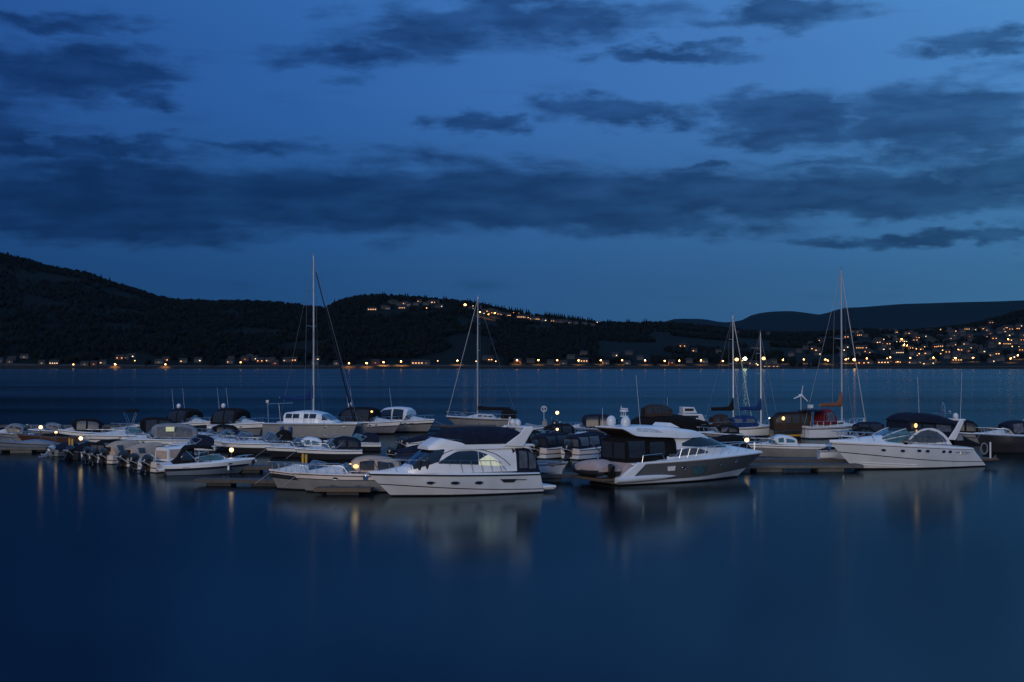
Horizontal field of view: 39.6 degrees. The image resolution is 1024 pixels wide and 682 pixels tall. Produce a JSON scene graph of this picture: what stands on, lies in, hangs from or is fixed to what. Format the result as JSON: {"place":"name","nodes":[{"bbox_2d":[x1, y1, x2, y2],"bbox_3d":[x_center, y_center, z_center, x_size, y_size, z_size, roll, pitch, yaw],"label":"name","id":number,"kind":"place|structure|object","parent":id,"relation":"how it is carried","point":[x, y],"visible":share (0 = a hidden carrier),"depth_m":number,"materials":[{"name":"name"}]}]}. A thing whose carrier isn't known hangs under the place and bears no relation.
{"place":"outdoors","nodes":[
{"label":"outdoors","id":0,"kind":"place"},
{"bbox_2d":[154,359,164,363],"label":"house","id":1,"kind":"structure","parent":0,"point":[159,361],"depth_m":2080.18,"materials":[{"name":"tile"}]},
{"bbox_2d":[162,356,170,361],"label":"house","id":2,"kind":"structure","parent":0,"point":[167,358],"depth_m":2099.10,"materials":[{"name":"tile"}]},
{"bbox_2d":[0,369,1023,681],"bbox_3d":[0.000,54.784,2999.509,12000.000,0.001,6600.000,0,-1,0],"label":"water","id":3,"kind":"structure","parent":0,"point":[110,573],"depth_m":58.86,"materials":[{"name":"blue liquid"}]},
{"bbox_2d":[0,423,36,440],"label":"motor cruiser","id":4,"kind":"object","parent":3,"relation":"on","point":[11,431],"visible":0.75,"depth_m":143.03,"materials":[{"name":"white plastic"}]},
{"bbox_2d":[0,446,46,452],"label":"pontoon","id":5,"kind":"object","parent":3,"relation":"on","point":[21,449],"visible":0.19,"depth_m":126.98,"materials":[{"name":"brown wood"}]},
{"bbox_2d":[0,437,59,451],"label":"launch","id":6,"kind":"object","parent":3,"relation":"on","point":[33,443],"visible":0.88,"depth_m":127.91,"materials":[{"name":"white plastic"}]},
{"bbox_2d":[26,422,61,434],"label":"runabout","id":7,"kind":"object","parent":3,"relation":"on","point":[51,427],"visible":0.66,"depth_m":151.28,"materials":[{"name":"white plastic"}]},
{"bbox_2d":[17,431,79,443],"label":"launch","id":8,"kind":"object","parent":3,"relation":"on","point":[61,438],"visible":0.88,"depth_m":140.14,"materials":[{"name":"brown wood"}]},
{"bbox_2d":[38,441,83,456],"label":"motorboat","id":9,"kind":"object","parent":3,"relation":"on","point":[55,450],"visible":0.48,"depth_m":122.06,"materials":[{"name":"white plastic"}]},
{"bbox_2d":[59,442,95,460],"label":"motorboat","id":10,"kind":"object","parent":3,"relation":"on","point":[71,452],"visible":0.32,"depth_m":117.66,"materials":[{"name":"blue fabric"}]},
{"bbox_2d":[57,418,104,442],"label":"motor cruiser","id":11,"kind":"object","parent":3,"relation":"on","point":[78,427],"visible":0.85,"depth_m":143.15,"materials":[{"name":"white plastic"}]},
{"bbox_2d":[80,446,90,461],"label":"motorboat","id":12,"kind":"object","parent":3,"relation":"on","point":[86,450],"visible":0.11,"depth_m":115.44,"materials":[{"name":"plastic"}]},
{"bbox_2d":[84,439,121,463],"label":"motorboat","id":13,"kind":"object","parent":3,"relation":"on","point":[96,447],"visible":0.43,"depth_m":113.28,"materials":[{"name":"white plastic"}]},
{"bbox_2d":[96,440,139,464],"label":"motorboat","id":14,"kind":"object","parent":3,"relation":"on","point":[107,453],"visible":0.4,"depth_m":112.82,"materials":[{"name":"plastic"}]},
{"bbox_2d":[110,409,139,430],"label":"motor cruiser","id":15,"kind":"object","parent":3,"relation":"on","point":[131,425],"visible":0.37,"depth_m":148.01,"materials":[{"name":"white plastic"}]},
{"bbox_2d":[81,417,173,441],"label":"motor cruiser","id":16,"kind":"object","parent":3,"relation":"on","point":[147,424],"visible":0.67,"depth_m":135.88,"materials":[{"name":"white plastic"}]},
{"bbox_2d":[115,442,164,467],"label":"motorboat","id":17,"kind":"object","parent":3,"relation":"on","point":[141,450],"visible":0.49,"depth_m":109.34,"materials":[{"name":"plastic"}]},
{"bbox_2d":[126,453,154,470],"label":"motorboat","id":18,"kind":"object","parent":3,"relation":"on","point":[133,460],"visible":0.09,"depth_m":106.21,"materials":[{"name":"plastic"}]},
{"bbox_2d":[121,423,197,445],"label":"motor cruiser","id":19,"kind":"object","parent":3,"relation":"on","point":[165,434],"visible":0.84,"depth_m":129.27,"materials":[{"name":"grey fabric"}]},
{"bbox_2d":[137,446,207,473],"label":"motorboat","id":20,"kind":"object","parent":3,"relation":"on","point":[165,454],"visible":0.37,"depth_m":104.42,"materials":[{"name":"plastic"}]},
{"bbox_2d":[166,396,209,432],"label":"motor cruiser","id":21,"kind":"object","parent":3,"relation":"on","point":[193,417],"visible":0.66,"depth_m":158.78,"materials":[{"name":"black fabric"}]},
{"bbox_2d":[169,435,216,454],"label":"runabout","id":22,"kind":"object","parent":3,"relation":"on","point":[204,439],"visible":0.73,"depth_m":123.29,"materials":[{"name":"blue fabric"}]},
{"bbox_2d":[156,444,256,475],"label":"runabout","id":23,"kind":"object","parent":3,"relation":"on","point":[183,462],"visible":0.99,"depth_m":101.90,"materials":[{"name":"white plastic"}]},
{"bbox_2d":[197,424,237,437],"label":"runabout","id":24,"kind":"object","parent":3,"relation":"on","point":[217,428],"visible":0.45,"depth_m":143.23,"materials":[{"name":"black"}]},
{"bbox_2d":[200,429,253,439],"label":"runabout","id":25,"kind":"object","parent":3,"relation":"on","point":[230,432],"visible":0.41,"depth_m":134.55,"materials":[{"name":"white plastic"}]},
{"bbox_2d":[202,431,258,450],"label":"runabout","id":26,"kind":"object","parent":3,"relation":"on","point":[217,442],"visible":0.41,"depth_m":129.31,"materials":[{"name":"white plastic"}]},
{"bbox_2d":[194,476,275,485],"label":"pontoon","id":27,"kind":"object","parent":3,"relation":"on","point":[266,481],"visible":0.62,"depth_m":92.72,"materials":[{"name":"brown wood"}]},
{"bbox_2d":[207,391,263,435],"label":"motor cruiser","id":28,"kind":"object","parent":3,"relation":"on","point":[239,418],"visible":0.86,"depth_m":155.02,"materials":[{"name":"black fabric"}]},
{"bbox_2d":[0,424,495,429],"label":"pontoon","id":29,"kind":"object","parent":3,"relation":"on","point":[107,427],"visible":0.09,"depth_m":171.19,"materials":[{"name":"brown wood"}]},
{"bbox_2d":[217,429,291,453],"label":"runabout","id":30,"kind":"object","parent":3,"relation":"on","point":[248,446],"visible":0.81,"depth_m":125.64,"materials":[{"name":"white plastic"}]},
{"bbox_2d":[239,464,333,472],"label":"pontoon","id":31,"kind":"object","parent":3,"relation":"on","point":[253,468],"visible":0.19,"depth_m":103.94,"materials":[{"name":"brown wood"}]},
{"bbox_2d":[255,436,321,456],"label":"runabout","id":32,"kind":"object","parent":3,"relation":"on","point":[286,450],"visible":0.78,"depth_m":121.06,"materials":[{"name":"white plastic"}]},
{"bbox_2d":[256,460,325,489],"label":"motor cruiser","id":33,"kind":"object","parent":3,"relation":"on","point":[281,477],"visible":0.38,"depth_m":89.99,"materials":[{"name":"white plastic"}]},
{"bbox_2d":[262,253,368,438],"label":"sailing catamaran","id":34,"kind":"object","parent":3,"relation":"on","point":[311,423],"visible":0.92,"depth_m":151.16,"materials":[{"name":"white plastic"}]},
{"bbox_2d":[287,436,361,459],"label":"runabout","id":35,"kind":"object","parent":3,"relation":"on","point":[343,448],"visible":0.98,"depth_m":117.78,"materials":[{"name":"white plastic"}]},
{"bbox_2d":[284,455,399,492],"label":"motor cruiser","id":36,"kind":"object","parent":3,"relation":"on","point":[354,471],"visible":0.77,"depth_m":88.07,"materials":[{"name":"white plastic"}]},
{"bbox_2d":[314,485,373,494],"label":"pontoon","id":37,"kind":"object","parent":3,"relation":"on","point":[343,490],"visible":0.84,"depth_m":86.41,"materials":[{"name":"brown wood"}]},
{"bbox_2d":[323,432,380,450],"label":"runabout","id":38,"kind":"object","parent":3,"relation":"on","point":[370,442],"visible":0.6,"depth_m":129.28,"materials":[{"name":"white plastic"}]},
{"bbox_2d":[338,391,405,433],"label":"motor cruiser","id":39,"kind":"object","parent":3,"relation":"on","point":[378,424],"visible":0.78,"depth_m":160.33,"materials":[{"name":"white plastic"}]},
{"bbox_2d":[386,444,420,461],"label":"motorboat","id":40,"kind":"object","parent":3,"relation":"on","point":[407,452],"visible":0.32,"depth_m":115.31,"materials":[{"name":"blue fabric"}]},
{"bbox_2d":[380,389,444,432],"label":"motor cruiser","id":41,"kind":"object","parent":3,"relation":"on","point":[411,420],"visible":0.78,"depth_m":164.16,"materials":[{"name":"white plastic"}]},
{"bbox_2d":[395,434,433,449],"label":"motorboat","id":42,"kind":"object","parent":3,"relation":"on","point":[402,442],"visible":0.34,"depth_m":126.40,"materials":[{"name":"plastic"}]},
{"bbox_2d":[363,417,555,495],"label":"flybridge cruiser","id":43,"kind":"object","parent":3,"relation":"on","point":[474,460],"visible":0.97,"depth_m":86.08,"materials":[{"name":"white plastic"}]},
{"bbox_2d":[446,296,517,426],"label":"sailboat","id":44,"kind":"object","parent":3,"relation":"on","point":[477,418],"visible":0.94,"depth_m":177.85,"materials":[{"name":"white wood"}]},
{"bbox_2d":[502,425,543,431],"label":"motorboat","id":45,"kind":"object","parent":3,"relation":"on","point":[520,429],"visible":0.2,"depth_m":154.02,"materials":[{"name":"plastic"}]},
{"bbox_2d":[523,430,541,447],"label":"motorboat","id":46,"kind":"object","parent":3,"relation":"on","point":[533,434],"visible":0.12,"depth_m":128.26,"materials":[{"name":"fabric"}]},
{"bbox_2d":[525,406,558,427],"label":"rigid inflatable","id":47,"kind":"object","parent":3,"relation":"on","point":[544,422],"visible":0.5,"depth_m":162.67,"materials":[{"name":"white plastic"}]},
{"bbox_2d":[528,433,567,458],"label":"motorboat","id":48,"kind":"object","parent":3,"relation":"on","point":[547,446],"visible":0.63,"depth_m":118.83,"materials":[{"name":"fabric"}]},
{"bbox_2d":[541,472,572,481],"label":"pontoon","id":49,"kind":"object","parent":3,"relation":"on","point":[551,477],"visible":0.11,"depth_m":95.98,"materials":[{"name":"grey wood"}]},
{"bbox_2d":[537,460,567,473],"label":"dinghy","id":50,"kind":"object","parent":49,"relation":"on","point":[550,467],"visible":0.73,"depth_m":95.91,"materials":[{"name":"plastic"}]},
{"bbox_2d":[543,424,588,434],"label":"motorboat","id":51,"kind":"object","parent":3,"relation":"on","point":[565,429],"visible":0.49,"depth_m":143.46,"materials":[{"name":"fabric"}]},
{"bbox_2d":[560,433,601,459],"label":"motorboat","id":52,"kind":"object","parent":3,"relation":"on","point":[578,447],"visible":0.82,"depth_m":117.93,"materials":[{"name":"fabric"}]},
{"bbox_2d":[567,431,611,439],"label":"motorboat","id":53,"kind":"object","parent":3,"relation":"on","point":[602,435],"visible":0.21,"depth_m":137.85,"materials":[{"name":"fabric"}]},
{"bbox_2d":[564,414,617,432],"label":"motor cruiser","id":54,"kind":"object","parent":3,"relation":"on","point":[589,422],"visible":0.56,"depth_m":151.17,"materials":[{"name":"metal"}]},
{"bbox_2d":[570,379,762,485],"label":"sport yacht","id":55,"kind":"object","parent":3,"relation":"on","point":[659,453],"visible":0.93,"depth_m":95.03,"materials":[{"name":"white plastic"}]},
{"bbox_2d":[571,454,620,477],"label":"tender","id":56,"kind":"object","parent":55,"relation":"on","point":[600,468],"visible":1,"depth_m":92.75,"materials":[{"name":"rubber"}]},
{"bbox_2d":[611,461,631,477],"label":"transom door","id":57,"kind":"structure","parent":55,"relation":"in","point":[624,467],"depth_m":93.26,"materials":[{"name":"white plastic"}]},
{"bbox_2d":[692,465,706,473],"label":"hull window","id":58,"kind":"structure","parent":55,"relation":"in","point":[696,469],"depth_m":95.92,"materials":[{"name":"teal glass"}]},
{"bbox_2d":[631,404,711,431],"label":"covered cruiser","id":59,"kind":"object","parent":3,"relation":"on","point":[651,414],"visible":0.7,"depth_m":147.76,"materials":[{"name":"black fabric"}]},
{"bbox_2d":[678,407,707,421],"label":"pilothouse boat","id":60,"kind":"object","parent":3,"relation":"on","point":[688,411],"visible":0.3,"depth_m":164.37,"materials":[{"name":"plastic"}]},
{"bbox_2d":[699,424,743,437],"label":"runabout","id":61,"kind":"object","parent":3,"relation":"on","point":[723,429],"visible":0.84,"depth_m":143.08,"materials":[{"name":"white plastic"}]},
{"bbox_2d":[705,312,751,430],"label":"sailboat","id":62,"kind":"object","parent":3,"relation":"on","point":[716,420],"visible":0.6,"depth_m":155.50,"materials":[{"name":"blue"}]},
{"bbox_2d":[712,434,759,448],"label":"motorboat","id":63,"kind":"object","parent":3,"relation":"on","point":[733,439],"visible":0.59,"depth_m":130.37,"materials":[{"name":"fabric"}]},
{"bbox_2d":[730,330,776,436],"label":"sailboat","id":64,"kind":"object","parent":3,"relation":"on","point":[746,425],"visible":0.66,"depth_m":154.81,"materials":[{"name":"white plastic"}]},
{"bbox_2d":[769,411,811,438],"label":"tented motorboat","id":65,"kind":"object","parent":3,"relation":"on","point":[792,423],"visible":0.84,"depth_m":150.91,"materials":[{"name":"black fabric"}]},
{"bbox_2d":[748,434,833,456],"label":"motor cruiser","id":66,"kind":"object","parent":3,"relation":"on","point":[779,445],"visible":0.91,"depth_m":119.74,"materials":[{"name":"white plastic"}]},
{"bbox_2d":[752,456,847,462],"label":"pontoon","id":67,"kind":"object","parent":3,"relation":"on","point":[768,459],"visible":0.29,"depth_m":110.73,"materials":[{"name":"brown wood"}]},
{"bbox_2d":[817,447,844,458],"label":"dinghy","id":68,"kind":"object","parent":67,"relation":"on","point":[824,453],"visible":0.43,"depth_m":110.96,"materials":[{"name":"plastic"}]},
{"bbox_2d":[746,461,863,471],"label":"pontoon","id":69,"kind":"object","parent":3,"relation":"on","point":[778,467],"visible":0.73,"depth_m":104.93,"materials":[{"name":"brown wood"}]},
{"bbox_2d":[794,269,865,438],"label":"sailboat","id":70,"kind":"object","parent":3,"relation":"on","point":[827,421],"visible":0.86,"depth_m":151.21,"materials":[{"name":"white plastic"}]},
{"bbox_2d":[838,426,874,438],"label":"runabout","id":71,"kind":"object","parent":3,"relation":"on","point":[860,429],"visible":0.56,"depth_m":135.89,"materials":[{"name":"white plastic"}]},
{"bbox_2d":[848,422,884,433],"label":"motorboat","id":72,"kind":"object","parent":3,"relation":"on","point":[876,426],"visible":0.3,"depth_m":141.18,"materials":[{"name":"fabric"}]},
{"bbox_2d":[826,377,997,469],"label":"express cruiser","id":73,"kind":"object","parent":3,"relation":"on","point":[907,440],"visible":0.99,"depth_m":107.70,"materials":[{"name":"white plastic"}]},
{"bbox_2d":[884,426,997,432],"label":"pontoon","id":74,"kind":"object","parent":3,"relation":"on","point":[985,429],"visible":0.03,"depth_m":163.15,"materials":[{"name":"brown wood"}]},
{"bbox_2d":[953,420,979,443],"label":"motor cruiser","id":75,"kind":"object","parent":3,"relation":"on","point":[968,430],"visible":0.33,"depth_m":140.00,"materials":[{"name":"white fabric"}]},
{"bbox_2d":[974,420,1023,452],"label":"motor cruiser","id":76,"kind":"object","parent":3,"relation":"on","point":[1007,437],"visible":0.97,"depth_m":126.73,"materials":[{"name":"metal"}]},
{"bbox_2d":[0,256,1023,366],"bbox_3d":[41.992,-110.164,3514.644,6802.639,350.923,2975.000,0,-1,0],"label":"hillside","id":77,"kind":"structure","parent":0,"point":[452,354],"depth_m":2362.28,"materials":[{"name":"plant"}]},
{"bbox_2d":[6,358,14,363],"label":"house","id":78,"kind":"structure","parent":77,"relation":"on","point":[10,360],"depth_m":2067.81,"materials":[{"name":"tile"}]},
{"bbox_2d":[20,354,29,358],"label":"house","id":79,"kind":"structure","parent":77,"relation":"on","point":[24,356],"depth_m":2097.94,"materials":[{"name":"tile"}]},
{"bbox_2d":[48,360,60,364],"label":"house","id":80,"kind":"structure","parent":77,"relation":"on","point":[54,362],"depth_m":2061.37,"materials":[{"name":"tile"}]},
{"bbox_2d":[80,361,89,365],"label":"house","id":81,"kind":"structure","parent":77,"relation":"on","point":[84,363],"depth_m":2055.93,"materials":[{"name":"tile"}]},
{"bbox_2d":[115,354,124,359],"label":"house","id":82,"kind":"structure","parent":77,"relation":"on","point":[119,356],"depth_m":2104.24,"materials":[{"name":"tile"}]},
{"bbox_2d":[179,358,187,362],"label":"house","id":83,"kind":"structure","parent":77,"relation":"on","point":[183,360],"depth_m":2092.05,"materials":[{"name":"tile"}]},
{"bbox_2d":[194,357,203,361],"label":"house","id":84,"kind":"structure","parent":77,"relation":"on","point":[198,359],"depth_m":2098.55,"materials":[{"name":"tile"}]},
{"bbox_2d":[226,359,234,363],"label":"house","id":85,"kind":"structure","parent":77,"relation":"on","point":[230,361],"depth_m":2086.31,"materials":[{"name":"tile"}]},
{"bbox_2d":[241,356,250,360],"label":"house","id":86,"kind":"structure","parent":77,"relation":"on","point":[245,358],"depth_m":2110.46,"materials":[{"name":"tile"}]},
{"bbox_2d":[256,357,264,362],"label":"house","id":87,"kind":"structure","parent":77,"relation":"on","point":[260,359],"depth_m":2091.83,"materials":[{"name":"tile"}]},
{"bbox_2d":[371,359,379,364],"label":"house","id":88,"kind":"structure","parent":77,"relation":"on","point":[375,361],"depth_m":2067.88,"materials":[{"name":"tile"}]},
{"bbox_2d":[411,360,423,364],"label":"house","id":89,"kind":"structure","parent":77,"relation":"on","point":[417,362],"depth_m":2067.43,"materials":[{"name":"tile"}]},
{"bbox_2d":[0,252,1023,366],"bbox_3d":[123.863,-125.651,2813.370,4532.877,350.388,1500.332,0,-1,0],"label":"forest","id":90,"kind":"object","parent":77,"relation":"on","point":[555,343],"visible":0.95,"depth_m":2498.09,"materials":[{"name":"green plant"}]},
{"bbox_2d":[577,358,587,362],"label":"house","id":91,"kind":"structure","parent":77,"relation":"on","point":[583,360],"depth_m":2115.27,"materials":[{"name":"tile"}]},
{"bbox_2d":[750,360,758,365],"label":"house","id":92,"kind":"structure","parent":77,"relation":"on","point":[753,362],"depth_m":2085.93,"materials":[{"name":"tile"}]},
{"bbox_2d":[762,364,779,366],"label":"boathouse","id":93,"kind":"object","parent":77,"relation":"on","point":[771,365],"visible":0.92,"depth_m":2055.68,"materials":[{"name":"tile"}]},
{"bbox_2d":[857,359,865,364],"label":"house","id":94,"kind":"structure","parent":77,"relation":"on","point":[861,361],"depth_m":2104.22,"materials":[{"name":"tile"}]},
{"bbox_2d":[876,359,889,363],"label":"house","id":95,"kind":"structure","parent":77,"relation":"on","point":[883,361],"depth_m":2115.82,"materials":[{"name":"tile"}]},
{"bbox_2d":[892,359,901,363],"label":"house","id":96,"kind":"structure","parent":77,"relation":"on","point":[896,360],"depth_m":2115.85,"materials":[{"name":"tile"}]},
{"bbox_2d":[907,359,915,363],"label":"house","id":97,"kind":"structure","parent":77,"relation":"on","point":[911,361],"depth_m":2116.48,"materials":[{"name":"tile"}]},
{"bbox_2d":[921,360,929,364],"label":"house","id":98,"kind":"structure","parent":77,"relation":"on","point":[925,362],"depth_m":2091.83,"materials":[{"name":"tile"}]},
{"bbox_2d":[950,357,962,361],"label":"house","id":99,"kind":"structure","parent":77,"relation":"on","point":[958,359],"depth_m":2157.67,"materials":[{"name":"tile"}]},
{"bbox_2d":[1006,354,1016,358],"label":"house","id":100,"kind":"structure","parent":77,"relation":"on","point":[1011,356],"depth_m":2187.89,"materials":[{"name":"tile"}]},
{"bbox_2d":[0,366,1023,368],"bbox_3d":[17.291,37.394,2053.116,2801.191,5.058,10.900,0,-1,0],"label":"shore rocks","id":101,"kind":"object","parent":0,"point":[245,367],"visible":1,"depth_m":2049.55,"materials":[{"name":"grey stone"}]},
{"bbox_2d":[0,363,1023,366],"bbox_3d":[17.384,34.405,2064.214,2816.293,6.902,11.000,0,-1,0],"label":"shore road","id":102,"kind":"structure","parent":0,"point":[480,365],"depth_m":2065.37,"materials":[{"name":"grey asphalt"}]},
{"bbox_2d":[0,0,1023,322],"label":"sky","id":103,"kind":"structure","parent":0,"point":[599,160],"materials":[{"name":"blue"}]},
{"bbox_2d":[665,300,1023,331],"bbox_3d":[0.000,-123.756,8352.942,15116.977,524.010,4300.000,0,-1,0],"label":"mountains","id":104,"kind":"structure","parent":0,"point":[917,316],"depth_m":8482.30,"materials":[{"name":"green plant"}]},
{"bbox_2d":[986,358,995,362],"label":"house","id":105,"kind":"structure","parent":0,"point":[990,360],"depth_m":2122.04,"materials":[{"name":"tile"}]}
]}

